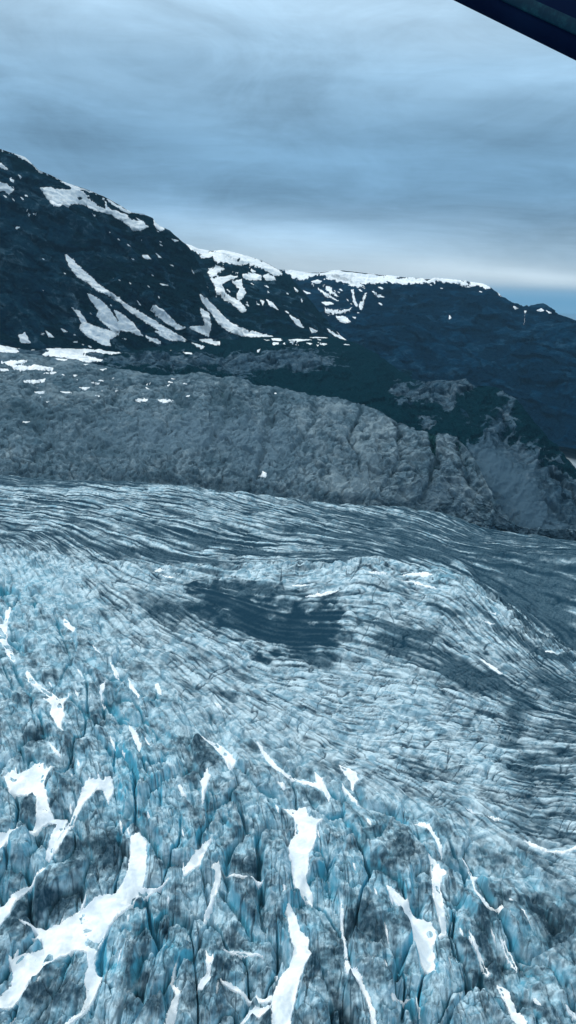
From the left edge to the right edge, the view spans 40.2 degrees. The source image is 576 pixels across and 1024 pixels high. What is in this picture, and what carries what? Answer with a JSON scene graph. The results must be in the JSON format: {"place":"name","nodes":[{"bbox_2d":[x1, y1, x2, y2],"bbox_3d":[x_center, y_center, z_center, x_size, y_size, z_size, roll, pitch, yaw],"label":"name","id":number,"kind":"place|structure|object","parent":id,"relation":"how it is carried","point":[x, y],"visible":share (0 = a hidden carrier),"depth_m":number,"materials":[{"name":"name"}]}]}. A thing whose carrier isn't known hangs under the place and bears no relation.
{"place":"outdoors","nodes":[
{"label":"outdoors","id":0,"kind":"place"},
{"bbox_2d":[0,149,243,351],"bbox_3d":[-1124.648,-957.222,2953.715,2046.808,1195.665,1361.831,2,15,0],"label":"mountain","id":1,"kind":"structure","parent":0,"point":[98,251],"depth_m":2956.32,"materials":[{"name":"stone"}]},
{"bbox_2d":[0,182,13,194],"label":"snow patch","id":2,"kind":"object","parent":1,"relation":"on","point":[6,188],"visible":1,"depth_m":2971.25,"materials":[{"name":"snow"}]},
{"bbox_2d":[2,150,31,163],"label":"snow patch","id":3,"kind":"object","parent":1,"relation":"on","point":[23,158],"visible":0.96,"depth_m":3104.31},
{"bbox_2d":[18,332,30,342],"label":"snow patch","id":4,"kind":"object","parent":1,"relation":"on","point":[23,337],"visible":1,"depth_m":2679.57,"materials":[{"name":"snow"}]},
{"bbox_2d":[35,167,148,230],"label":"snow patch","id":5,"kind":"object","parent":1,"relation":"on","point":[60,197],"visible":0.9,"depth_m":3122.58,"materials":[{"name":"snow"}]},
{"bbox_2d":[73,309,119,345],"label":"snow patch","id":6,"kind":"object","parent":1,"relation":"on","point":[101,336],"visible":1,"depth_m":2802.50,"materials":[{"name":"snow"}]},
{"bbox_2d":[87,293,119,331],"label":"snow patch","id":7,"kind":"object","parent":1,"relation":"on","point":[105,316],"visible":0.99,"depth_m":2845.27,"materials":[{"name":"snow"}]},
{"bbox_2d":[65,254,186,341],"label":"snow patch","id":8,"kind":"object","parent":1,"relation":"on","point":[79,272],"visible":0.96,"depth_m":2896.64,"materials":[{"name":"snow"}]},
{"bbox_2d":[114,310,142,335],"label":"snow patch","id":9,"kind":"object","parent":1,"relation":"on","point":[125,323],"visible":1,"depth_m":2858.12,"materials":[{"name":"snow"}]},
{"bbox_2d":[146,336,160,343],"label":"snow patch","id":10,"kind":"object","parent":1,"relation":"on","point":[156,341],"visible":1,"depth_m":2843.57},
{"bbox_2d":[153,220,163,230],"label":"snow patch","id":11,"kind":"object","parent":1,"relation":"on","point":[158,227],"visible":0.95,"depth_m":3166.04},
{"bbox_2d":[155,331,177,340],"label":"snow patch","id":12,"kind":"object","parent":1,"relation":"on","point":[166,336],"visible":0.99,"depth_m":2870.93,"materials":[{"name":"snow"}]},
{"bbox_2d":[150,305,185,329],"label":"snow patch","id":13,"kind":"object","parent":1,"relation":"on","point":[163,315],"visible":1,"depth_m":2912.95,"materials":[{"name":"snow"}]},
{"bbox_2d":[189,308,211,336],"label":"snow patch","id":14,"kind":"object","parent":1,"relation":"on","point":[205,330],"visible":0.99,"depth_m":2968.03,"materials":[{"name":"snow"}]},
{"bbox_2d":[199,339,219,344],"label":"snow patch","id":15,"kind":"object","parent":1,"relation":"on","point":[210,341],"visible":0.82,"depth_m":2905.32,"materials":[{"name":"snow"}]},
{"bbox_2d":[199,294,243,335],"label":"snow patch","id":16,"kind":"object","parent":1,"relation":"on","point":[222,321],"visible":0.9,"depth_m":3080.79,"materials":[{"name":"snow"}]},
{"bbox_2d":[0,475,575,1023],"bbox_3d":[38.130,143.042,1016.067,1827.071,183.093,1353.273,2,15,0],"label":"glacier","id":17,"kind":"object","parent":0,"point":[400,697],"visible":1,"depth_m":705.08,"materials":[{"name":"ice"}]},
{"bbox_2d":[0,607,14,662],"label":"snow patch","id":18,"kind":"object","parent":17,"relation":"on","point":[4,626],"visible":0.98,"depth_m":818.45,"materials":[{"name":"snow"}]},
{"bbox_2d":[12,950,18,963],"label":"snow patch","id":19,"kind":"object","parent":17,"relation":"on","point":[16,954],"visible":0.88,"depth_m":481.87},
{"bbox_2d":[0,867,45,925],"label":"snow patch","id":20,"kind":"object","parent":17,"relation":"on","point":[5,910],"visible":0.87,"depth_m":515.05,"materials":[{"name":"snow"}]},
{"bbox_2d":[0,763,67,862],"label":"snow patch","id":21,"kind":"object","parent":17,"relation":"on","point":[27,782],"visible":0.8,"depth_m":596.25,"materials":[{"name":"snow"}]},
{"bbox_2d":[25,671,68,730],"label":"snow patch","id":22,"kind":"object","parent":17,"relation":"on","point":[57,714],"visible":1,"depth_m":703.30,"materials":[{"name":"snow"}]},
{"bbox_2d":[49,742,60,757],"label":"snow patch","id":23,"kind":"object","parent":17,"relation":"on","point":[53,748],"visible":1,"depth_m":646.38,"materials":[{"name":"snow"}]},
{"bbox_2d":[63,619,74,631],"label":"snow patch","id":24,"kind":"object","parent":17,"relation":"on","point":[70,627],"visible":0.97,"depth_m":845.45,"materials":[{"name":"snow"}]},
{"bbox_2d":[52,776,113,853],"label":"snow patch","id":25,"kind":"object","parent":17,"relation":"on","point":[90,787],"visible":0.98,"depth_m":608.08,"materials":[{"name":"snow"}]},
{"bbox_2d":[80,894,86,911],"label":"snow patch","id":26,"kind":"object","parent":17,"relation":"on","point":[83,904],"visible":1,"depth_m":523.79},
{"bbox_2d":[0,832,168,1023],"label":"snow patch","id":27,"kind":"object","parent":17,"relation":"on","point":[103,913],"visible":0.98,"depth_m":502.44,"materials":[{"name":"snow"}]},
{"bbox_2d":[99,682,105,709],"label":"snow patch","id":28,"kind":"object","parent":17,"relation":"on","point":[102,687],"visible":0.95,"depth_m":738.01,"materials":[{"name":"snow"}]},
{"bbox_2d":[110,736,115,751],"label":"snow patch","id":29,"kind":"object","parent":17,"relation":"on","point":[113,743],"visible":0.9,"depth_m":666.41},
{"bbox_2d":[110,662,119,679],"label":"snow patch","id":30,"kind":"object","parent":17,"relation":"on","point":[116,673],"visible":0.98,"depth_m":771.26,"materials":[{"name":"snow"}]},
{"bbox_2d":[128,679,139,697],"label":"snow patch","id":31,"kind":"object","parent":17,"relation":"on","point":[132,688],"visible":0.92,"depth_m":748.50,"materials":[{"name":"snow"}]},
{"bbox_2d":[129,725,141,751],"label":"snow patch","id":32,"kind":"object","parent":17,"relation":"on","point":[134,733],"visible":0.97,"depth_m":674.62,"materials":[{"name":"snow"}]},
{"bbox_2d":[155,683,161,694],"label":"snow patch","id":33,"kind":"object","parent":17,"relation":"on","point":[158,689],"visible":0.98,"depth_m":755.23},
{"bbox_2d":[164,963,181,1023],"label":"snow patch","id":34,"kind":"object","parent":17,"relation":"on","point":[171,1014],"visible":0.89,"depth_m":457.38,"materials":[{"name":"snow"}]},
{"bbox_2d":[178,784,186,797],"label":"snow patch","id":35,"kind":"object","parent":17,"relation":"on","point":[181,790],"visible":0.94,"depth_m":621.51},
{"bbox_2d":[182,838,211,876],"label":"snow patch","id":36,"kind":"object","parent":17,"relation":"on","point":[195,860],"visible":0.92,"depth_m":559.80,"materials":[{"name":"snow"}]},
{"bbox_2d":[197,951,213,992],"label":"snow patch","id":37,"kind":"object","parent":17,"relation":"on","point":[205,979],"visible":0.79,"depth_m":473.25,"materials":[{"name":"snow"}]},
{"bbox_2d":[200,768,210,804],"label":"snow patch","id":38,"kind":"object","parent":17,"relation":"on","point":[205,779],"visible":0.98,"depth_m":639.90,"materials":[{"name":"snow"}]},
{"bbox_2d":[203,860,220,923],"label":"snow patch","id":39,"kind":"object","parent":17,"relation":"on","point":[216,884],"visible":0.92,"depth_m":540.97,"materials":[{"name":"snow"}]},
{"bbox_2d":[201,736,236,770],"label":"snow patch","id":40,"kind":"object","parent":17,"relation":"on","point":[230,760],"visible":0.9,"depth_m":674.42,"materials":[{"name":"snow"}]},
{"bbox_2d":[223,949,263,959],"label":"snow patch","id":41,"kind":"object","parent":17,"relation":"on","point":[233,953],"visible":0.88,"depth_m":498.93,"materials":[{"name":"snow"}]},
{"bbox_2d":[227,874,262,889],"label":"snow patch","id":42,"kind":"object","parent":17,"relation":"on","point":[258,884],"visible":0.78,"depth_m":551.04,"materials":[{"name":"snow"}]},
{"bbox_2d":[220,978,272,1006],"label":"snow patch","id":43,"kind":"object","parent":17,"relation":"on","point":[236,989],"visible":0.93,"depth_m":469.23,"materials":[{"name":"snow"}]},
{"bbox_2d":[240,1004,271,1023],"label":"snow patch","id":44,"kind":"object","parent":17,"relation":"on","point":[255,1010],"visible":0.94,"depth_m":458.53,"materials":[{"name":"snow"}]},
{"bbox_2d":[277,781,285,789],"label":"snow patch","id":45,"kind":"object","parent":17,"relation":"on","point":[282,785],"visible":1,"depth_m":648.69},
{"bbox_2d":[257,741,311,784],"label":"snow patch","id":46,"kind":"object","parent":17,"relation":"on","point":[269,760],"visible":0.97,"depth_m":672.80,"materials":[{"name":"snow"}]},
{"bbox_2d":[271,903,310,1023],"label":"snow patch","id":47,"kind":"object","parent":17,"relation":"on","point":[285,993],"visible":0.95,"depth_m":478.68,"materials":[{"name":"snow"}]},
{"bbox_2d":[283,807,322,906],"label":"snow patch","id":48,"kind":"object","parent":17,"relation":"on","point":[301,845],"visible":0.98,"depth_m":585.71,"materials":[{"name":"snow"}]},
{"bbox_2d":[302,772,330,801],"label":"snow patch","id":49,"kind":"object","parent":17,"relation":"on","point":[320,785],"visible":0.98,"depth_m":659.36,"materials":[{"name":"snow"}]},
{"bbox_2d":[305,590,336,596],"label":"snow patch","id":50,"kind":"object","parent":17,"relation":"on","point":[322,594],"visible":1,"depth_m":991.47,"materials":[{"name":"snow"}]},
{"bbox_2d":[340,901,347,958],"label":"snow patch","id":51,"kind":"object","parent":17,"relation":"on","point":[342,932],"visible":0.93,"depth_m":526.50,"materials":[{"name":"snow"}]},
{"bbox_2d":[339,765,358,790],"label":"snow patch","id":52,"kind":"object","parent":17,"relation":"on","point":[351,775],"visible":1,"depth_m":678.29,"materials":[{"name":"snow"}]},
{"bbox_2d":[342,783,358,805],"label":"snow patch","id":53,"kind":"object","parent":17,"relation":"on","point":[346,791],"visible":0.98,"depth_m":656.16,"materials":[{"name":"snow"}]},
{"bbox_2d":[344,960,376,1023],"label":"snow patch","id":54,"kind":"object","parent":17,"relation":"on","point":[359,980],"visible":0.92,"depth_m":470.45,"materials":[{"name":"snow"}]},
{"bbox_2d":[369,571,386,574],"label":"snow patch","id":55,"kind":"object","parent":17,"relation":"on","point":[379,573],"visible":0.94,"depth_m":1041.41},
{"bbox_2d":[384,922,388,943],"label":"snow patch","id":56,"kind":"object","parent":17,"relation":"on","point":[386,931],"visible":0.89,"depth_m":512.44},
{"bbox_2d":[390,993,408,1008],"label":"snow patch","id":57,"kind":"object","parent":17,"relation":"on","point":[393,996],"visible":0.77,"depth_m":471.18,"materials":[{"name":"snow"}]},
{"bbox_2d":[386,885,436,975],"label":"snow patch","id":58,"kind":"object","parent":17,"relation":"on","point":[425,944],"visible":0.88,"depth_m":518.46,"materials":[{"name":"snow"}]},
{"bbox_2d":[403,572,431,577],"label":"snow patch","id":59,"kind":"object","parent":17,"relation":"on","point":[424,574],"visible":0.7,"depth_m":1043.30,"materials":[{"name":"snow"}]},
{"bbox_2d":[416,998,420,1019],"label":"snow patch","id":60,"kind":"object","parent":17,"relation":"on","point":[418,1009],"visible":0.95,"depth_m":466.93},
{"bbox_2d":[406,580,436,588],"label":"snow patch","id":61,"kind":"object","parent":17,"relation":"on","point":[419,583],"visible":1,"depth_m":1020.18,"materials":[{"name":"snow"}]},
{"bbox_2d":[415,822,442,859],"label":"snow patch","id":62,"kind":"object","parent":17,"relation":"on","point":[429,828],"visible":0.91,"depth_m":611.92,"materials":[{"name":"snow"}]},
{"bbox_2d":[428,854,446,939],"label":"snow patch","id":63,"kind":"object","parent":17,"relation":"on","point":[438,873],"visible":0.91,"depth_m":554.86,"materials":[{"name":"snow"}]},
{"bbox_2d":[469,930,490,977],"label":"snow patch","id":64,"kind":"object","parent":17,"relation":"on","point":[476,950],"visible":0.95,"depth_m":509.21,"materials":[{"name":"snow"}]},
{"bbox_2d":[463,860,510,913],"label":"snow patch","id":65,"kind":"object","parent":17,"relation":"on","point":[486,904],"visible":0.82,"depth_m":556.04,"materials":[{"name":"snow"}]},
{"bbox_2d":[481,659,502,673],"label":"snow patch","id":66,"kind":"object","parent":17,"relation":"on","point":[492,667],"visible":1,"depth_m":869.19,"materials":[{"name":"snow"}]},
{"bbox_2d":[488,816,501,820],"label":"snow patch","id":67,"kind":"object","parent":17,"relation":"on","point":[495,819],"visible":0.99,"depth_m":641.30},
{"bbox_2d":[500,937,516,972],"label":"snow patch","id":68,"kind":"object","parent":17,"relation":"on","point":[503,942],"visible":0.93,"depth_m":518.12,"materials":[{"name":"snow"}]},
{"bbox_2d":[496,985,527,1023],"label":"snow patch","id":69,"kind":"object","parent":17,"relation":"on","point":[517,1018],"visible":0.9,"depth_m":470.81,"materials":[{"name":"snow"}]},
{"bbox_2d":[533,998,540,1005],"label":"snow patch","id":70,"kind":"object","parent":17,"relation":"on","point":[535,1000],"visible":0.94,"depth_m":476.97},
{"bbox_2d":[524,841,575,854],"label":"snow patch","id":71,"kind":"object","parent":17,"relation":"on","point":[529,843],"visible":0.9,"depth_m":611.63,"materials":[{"name":"snow"}]},
{"bbox_2d":[565,1004,575,1020],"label":"snow patch","id":72,"kind":"object","parent":17,"relation":"on","point":[570,1012],"visible":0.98,"depth_m":473.58,"materials":[{"name":"snow"}]},
{"bbox_2d":[0,352,575,540],"bbox_3d":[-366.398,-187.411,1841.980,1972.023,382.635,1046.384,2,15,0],"label":"rock slope","id":73,"kind":"structure","parent":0,"point":[230,434],"depth_m":1614.42,"materials":[{"name":"stone"}]},
{"bbox_2d":[1,360,52,371],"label":"snow patch","id":74,"kind":"object","parent":73,"relation":"on","point":[12,363],"visible":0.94,"depth_m":1995.92,"materials":[{"name":"snow"}]},
{"bbox_2d":[24,378,44,383],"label":"snow patch","id":75,"kind":"object","parent":73,"relation":"on","point":[35,381],"visible":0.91,"depth_m":1875.97,"materials":[{"name":"snow"}]},
{"bbox_2d":[136,397,147,401],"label":"snow patch","id":76,"kind":"object","parent":73,"relation":"on","point":[142,400],"visible":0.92,"depth_m":1800.31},
{"bbox_2d":[158,399,172,402],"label":"snow patch","id":77,"kind":"object","parent":73,"relation":"on","point":[164,400],"visible":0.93,"depth_m":1783.92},
{"bbox_2d":[258,471,266,477],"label":"snow patch","id":78,"kind":"object","parent":73,"relation":"on","point":[263,474],"visible":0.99,"depth_m":1506.12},
{"bbox_2d":[0,0,575,313],"label":"sky","id":79,"kind":"structure","parent":0,"point":[426,139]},
{"bbox_2d":[17,336,575,529],"bbox_3d":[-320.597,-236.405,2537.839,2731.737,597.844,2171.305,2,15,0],"label":"hillside","id":80,"kind":"structure","parent":0,"point":[527,467],"depth_m":2153.55,"materials":[{"name":"plant"}]},
{"bbox_2d":[0,345,19,352],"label":"snow patch","id":81,"kind":"object","parent":80,"relation":"on","point":[6,349],"visible":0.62,"depth_m":2560.68,"materials":[{"name":"snow"}]},
{"bbox_2d":[42,348,119,362],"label":"snow patch","id":82,"kind":"object","parent":80,"relation":"on","point":[70,353],"visible":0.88,"depth_m":2617.23,"materials":[{"name":"snow"}]},
{"bbox_2d":[289,339,307,341],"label":"snow patch","id":83,"kind":"object","parent":80,"relation":"on","point":[294,340],"visible":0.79,"depth_m":3083.06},
{"bbox_2d":[191,250,411,377],"bbox_3d":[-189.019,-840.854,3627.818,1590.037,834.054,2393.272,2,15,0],"label":"mountain","id":84,"kind":"structure","parent":0,"point":[266,318],"depth_m":3645.80,"materials":[{"name":"stone"}]},
{"bbox_2d":[186,244,208,253],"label":"snow patch","id":85,"kind":"object","parent":84,"relation":"on","point":[197,250],"visible":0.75,"depth_m":4094.94,"materials":[{"name":"snow"}]},
{"bbox_2d":[192,343,204,348],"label":"snow patch","id":86,"kind":"object","parent":84,"relation":"on","point":[200,346],"visible":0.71,"depth_m":2793.98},
{"bbox_2d":[207,265,223,277],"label":"snow patch","id":87,"kind":"object","parent":84,"relation":"on","point":[214,271],"visible":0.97,"depth_m":3896.61,"materials":[{"name":"snow"}]},
{"bbox_2d":[210,275,246,312],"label":"snow patch","id":88,"kind":"object","parent":84,"relation":"on","point":[218,282],"visible":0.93,"depth_m":3500.34,"materials":[{"name":"snow"}]},
{"bbox_2d":[232,279,245,300],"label":"snow patch","id":89,"kind":"object","parent":84,"relation":"on","point":[241,293],"visible":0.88,"depth_m":3685.59,"materials":[{"name":"snow"}]},
{"bbox_2d":[200,250,281,275],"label":"snow patch","id":90,"kind":"object","parent":84,"relation":"on","point":[224,256],"visible":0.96,"depth_m":4037.88,"materials":[{"name":"snow"}]},
{"bbox_2d":[217,309,272,336],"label":"snow patch","id":91,"kind":"object","parent":84,"relation":"on","point":[252,333],"visible":0.32,"depth_m":3214.78,"materials":[{"name":"snow"}]},
{"bbox_2d":[242,272,261,279],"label":"snow patch","id":92,"kind":"object","parent":84,"relation":"on","point":[251,276],"visible":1,"depth_m":3871.81,"materials":[{"name":"snow"}]},
{"bbox_2d":[263,273,275,280],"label":"snow patch","id":93,"kind":"object","parent":84,"relation":"on","point":[267,277],"visible":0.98,"depth_m":3902.80,"materials":[{"name":"snow"}]},
{"bbox_2d":[266,299,277,309],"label":"snow patch","id":94,"kind":"object","parent":84,"relation":"on","point":[270,304],"visible":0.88,"depth_m":3531.86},
{"bbox_2d":[289,315,303,327],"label":"snow patch","id":95,"kind":"object","parent":84,"relation":"on","point":[297,322],"visible":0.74,"depth_m":3506.06,"materials":[{"name":"snow"}]},
{"bbox_2d":[327,328,345,339],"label":"snow patch","id":96,"kind":"object","parent":84,"relation":"on","point":[336,335],"visible":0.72,"depth_m":3720.05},
{"bbox_2d":[280,270,575,448],"bbox_3d":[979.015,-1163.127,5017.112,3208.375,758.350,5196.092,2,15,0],"label":"mountain","id":97,"kind":"structure","parent":0,"point":[487,337],"depth_m":4277.35,"materials":[{"name":"stone"}]},
{"bbox_2d":[311,279,321,283],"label":"snow patch","id":98,"kind":"object","parent":97,"relation":"on","point":[317,281],"visible":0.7,"depth_m":5764.14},
{"bbox_2d":[322,301,332,304],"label":"snow patch","id":99,"kind":"object","parent":97,"relation":"on","point":[327,303],"visible":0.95,"depth_m":5235.59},
{"bbox_2d":[318,288,338,300],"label":"snow patch","id":100,"kind":"object","parent":97,"relation":"on","point":[325,293],"visible":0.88,"depth_m":5437.84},
{"bbox_2d":[323,284,338,296],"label":"snow patch","id":101,"kind":"object","parent":97,"relation":"on","point":[329,288],"visible":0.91,"depth_m":5539.92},
{"bbox_2d":[325,307,351,315],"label":"snow patch","id":102,"kind":"object","parent":97,"relation":"on","point":[327,311],"visible":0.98,"depth_m":5089.33,"materials":[{"name":"snow"}]},
{"bbox_2d":[324,271,361,287],"bbox_3d":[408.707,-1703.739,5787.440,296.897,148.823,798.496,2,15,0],"label":"snow patch","id":103,"kind":"object","parent":97,"relation":"on","point":[328,277],"visible":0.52,"depth_m":5689.94,"materials":[{"name":"snow"}]},
{"bbox_2d":[336,316,350,322],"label":"snow patch","id":104,"kind":"object","parent":97,"relation":"on","point":[343,319],"visible":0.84,"depth_m":4825.12,"materials":[{"name":"snow"}]},
{"bbox_2d":[351,289,357,306],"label":"snow patch","id":105,"kind":"object","parent":97,"relation":"on","point":[354,300],"visible":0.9,"depth_m":5113.76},
{"bbox_2d":[359,293,366,309],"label":"snow patch","id":106,"kind":"object","parent":97,"relation":"on","point":[361,303],"visible":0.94,"depth_m":5040.32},
{"bbox_2d":[282,270,469,288],"bbox_3d":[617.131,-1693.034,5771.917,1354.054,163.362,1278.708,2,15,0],"label":"snow patch","id":107,"kind":"object","parent":97,"relation":"on","point":[352,277],"visible":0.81,"depth_m":5712.52,"materials":[{"name":"snow"}]},
{"bbox_2d":[470,282,489,288],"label":"snow patch","id":108,"kind":"object","parent":97,"relation":"on","point":[472,284],"visible":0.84,"depth_m":5294.49,"materials":[{"name":"snow"}]},
{"bbox_2d":[454,0,575,59],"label":"aircraft wing","id":109,"kind":"structure","parent":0,"point":[551,24],"depth_m":1.38,"materials":[{"name":"metal"}]},
{"bbox_2d":[558,446,575,467],"bbox_3d":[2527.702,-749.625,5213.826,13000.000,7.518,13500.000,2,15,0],"label":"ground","id":110,"kind":"structure","parent":0,"point":[570,454],"depth_m":3151.30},
{"bbox_2d":[558,313,575,319],"bbox_3d":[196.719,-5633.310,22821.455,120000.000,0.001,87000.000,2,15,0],"label":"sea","id":111,"kind":"structure","parent":0,"point":[571,316],"depth_m":51114.16,"materials":[{"name":"liquid"}]}
]}

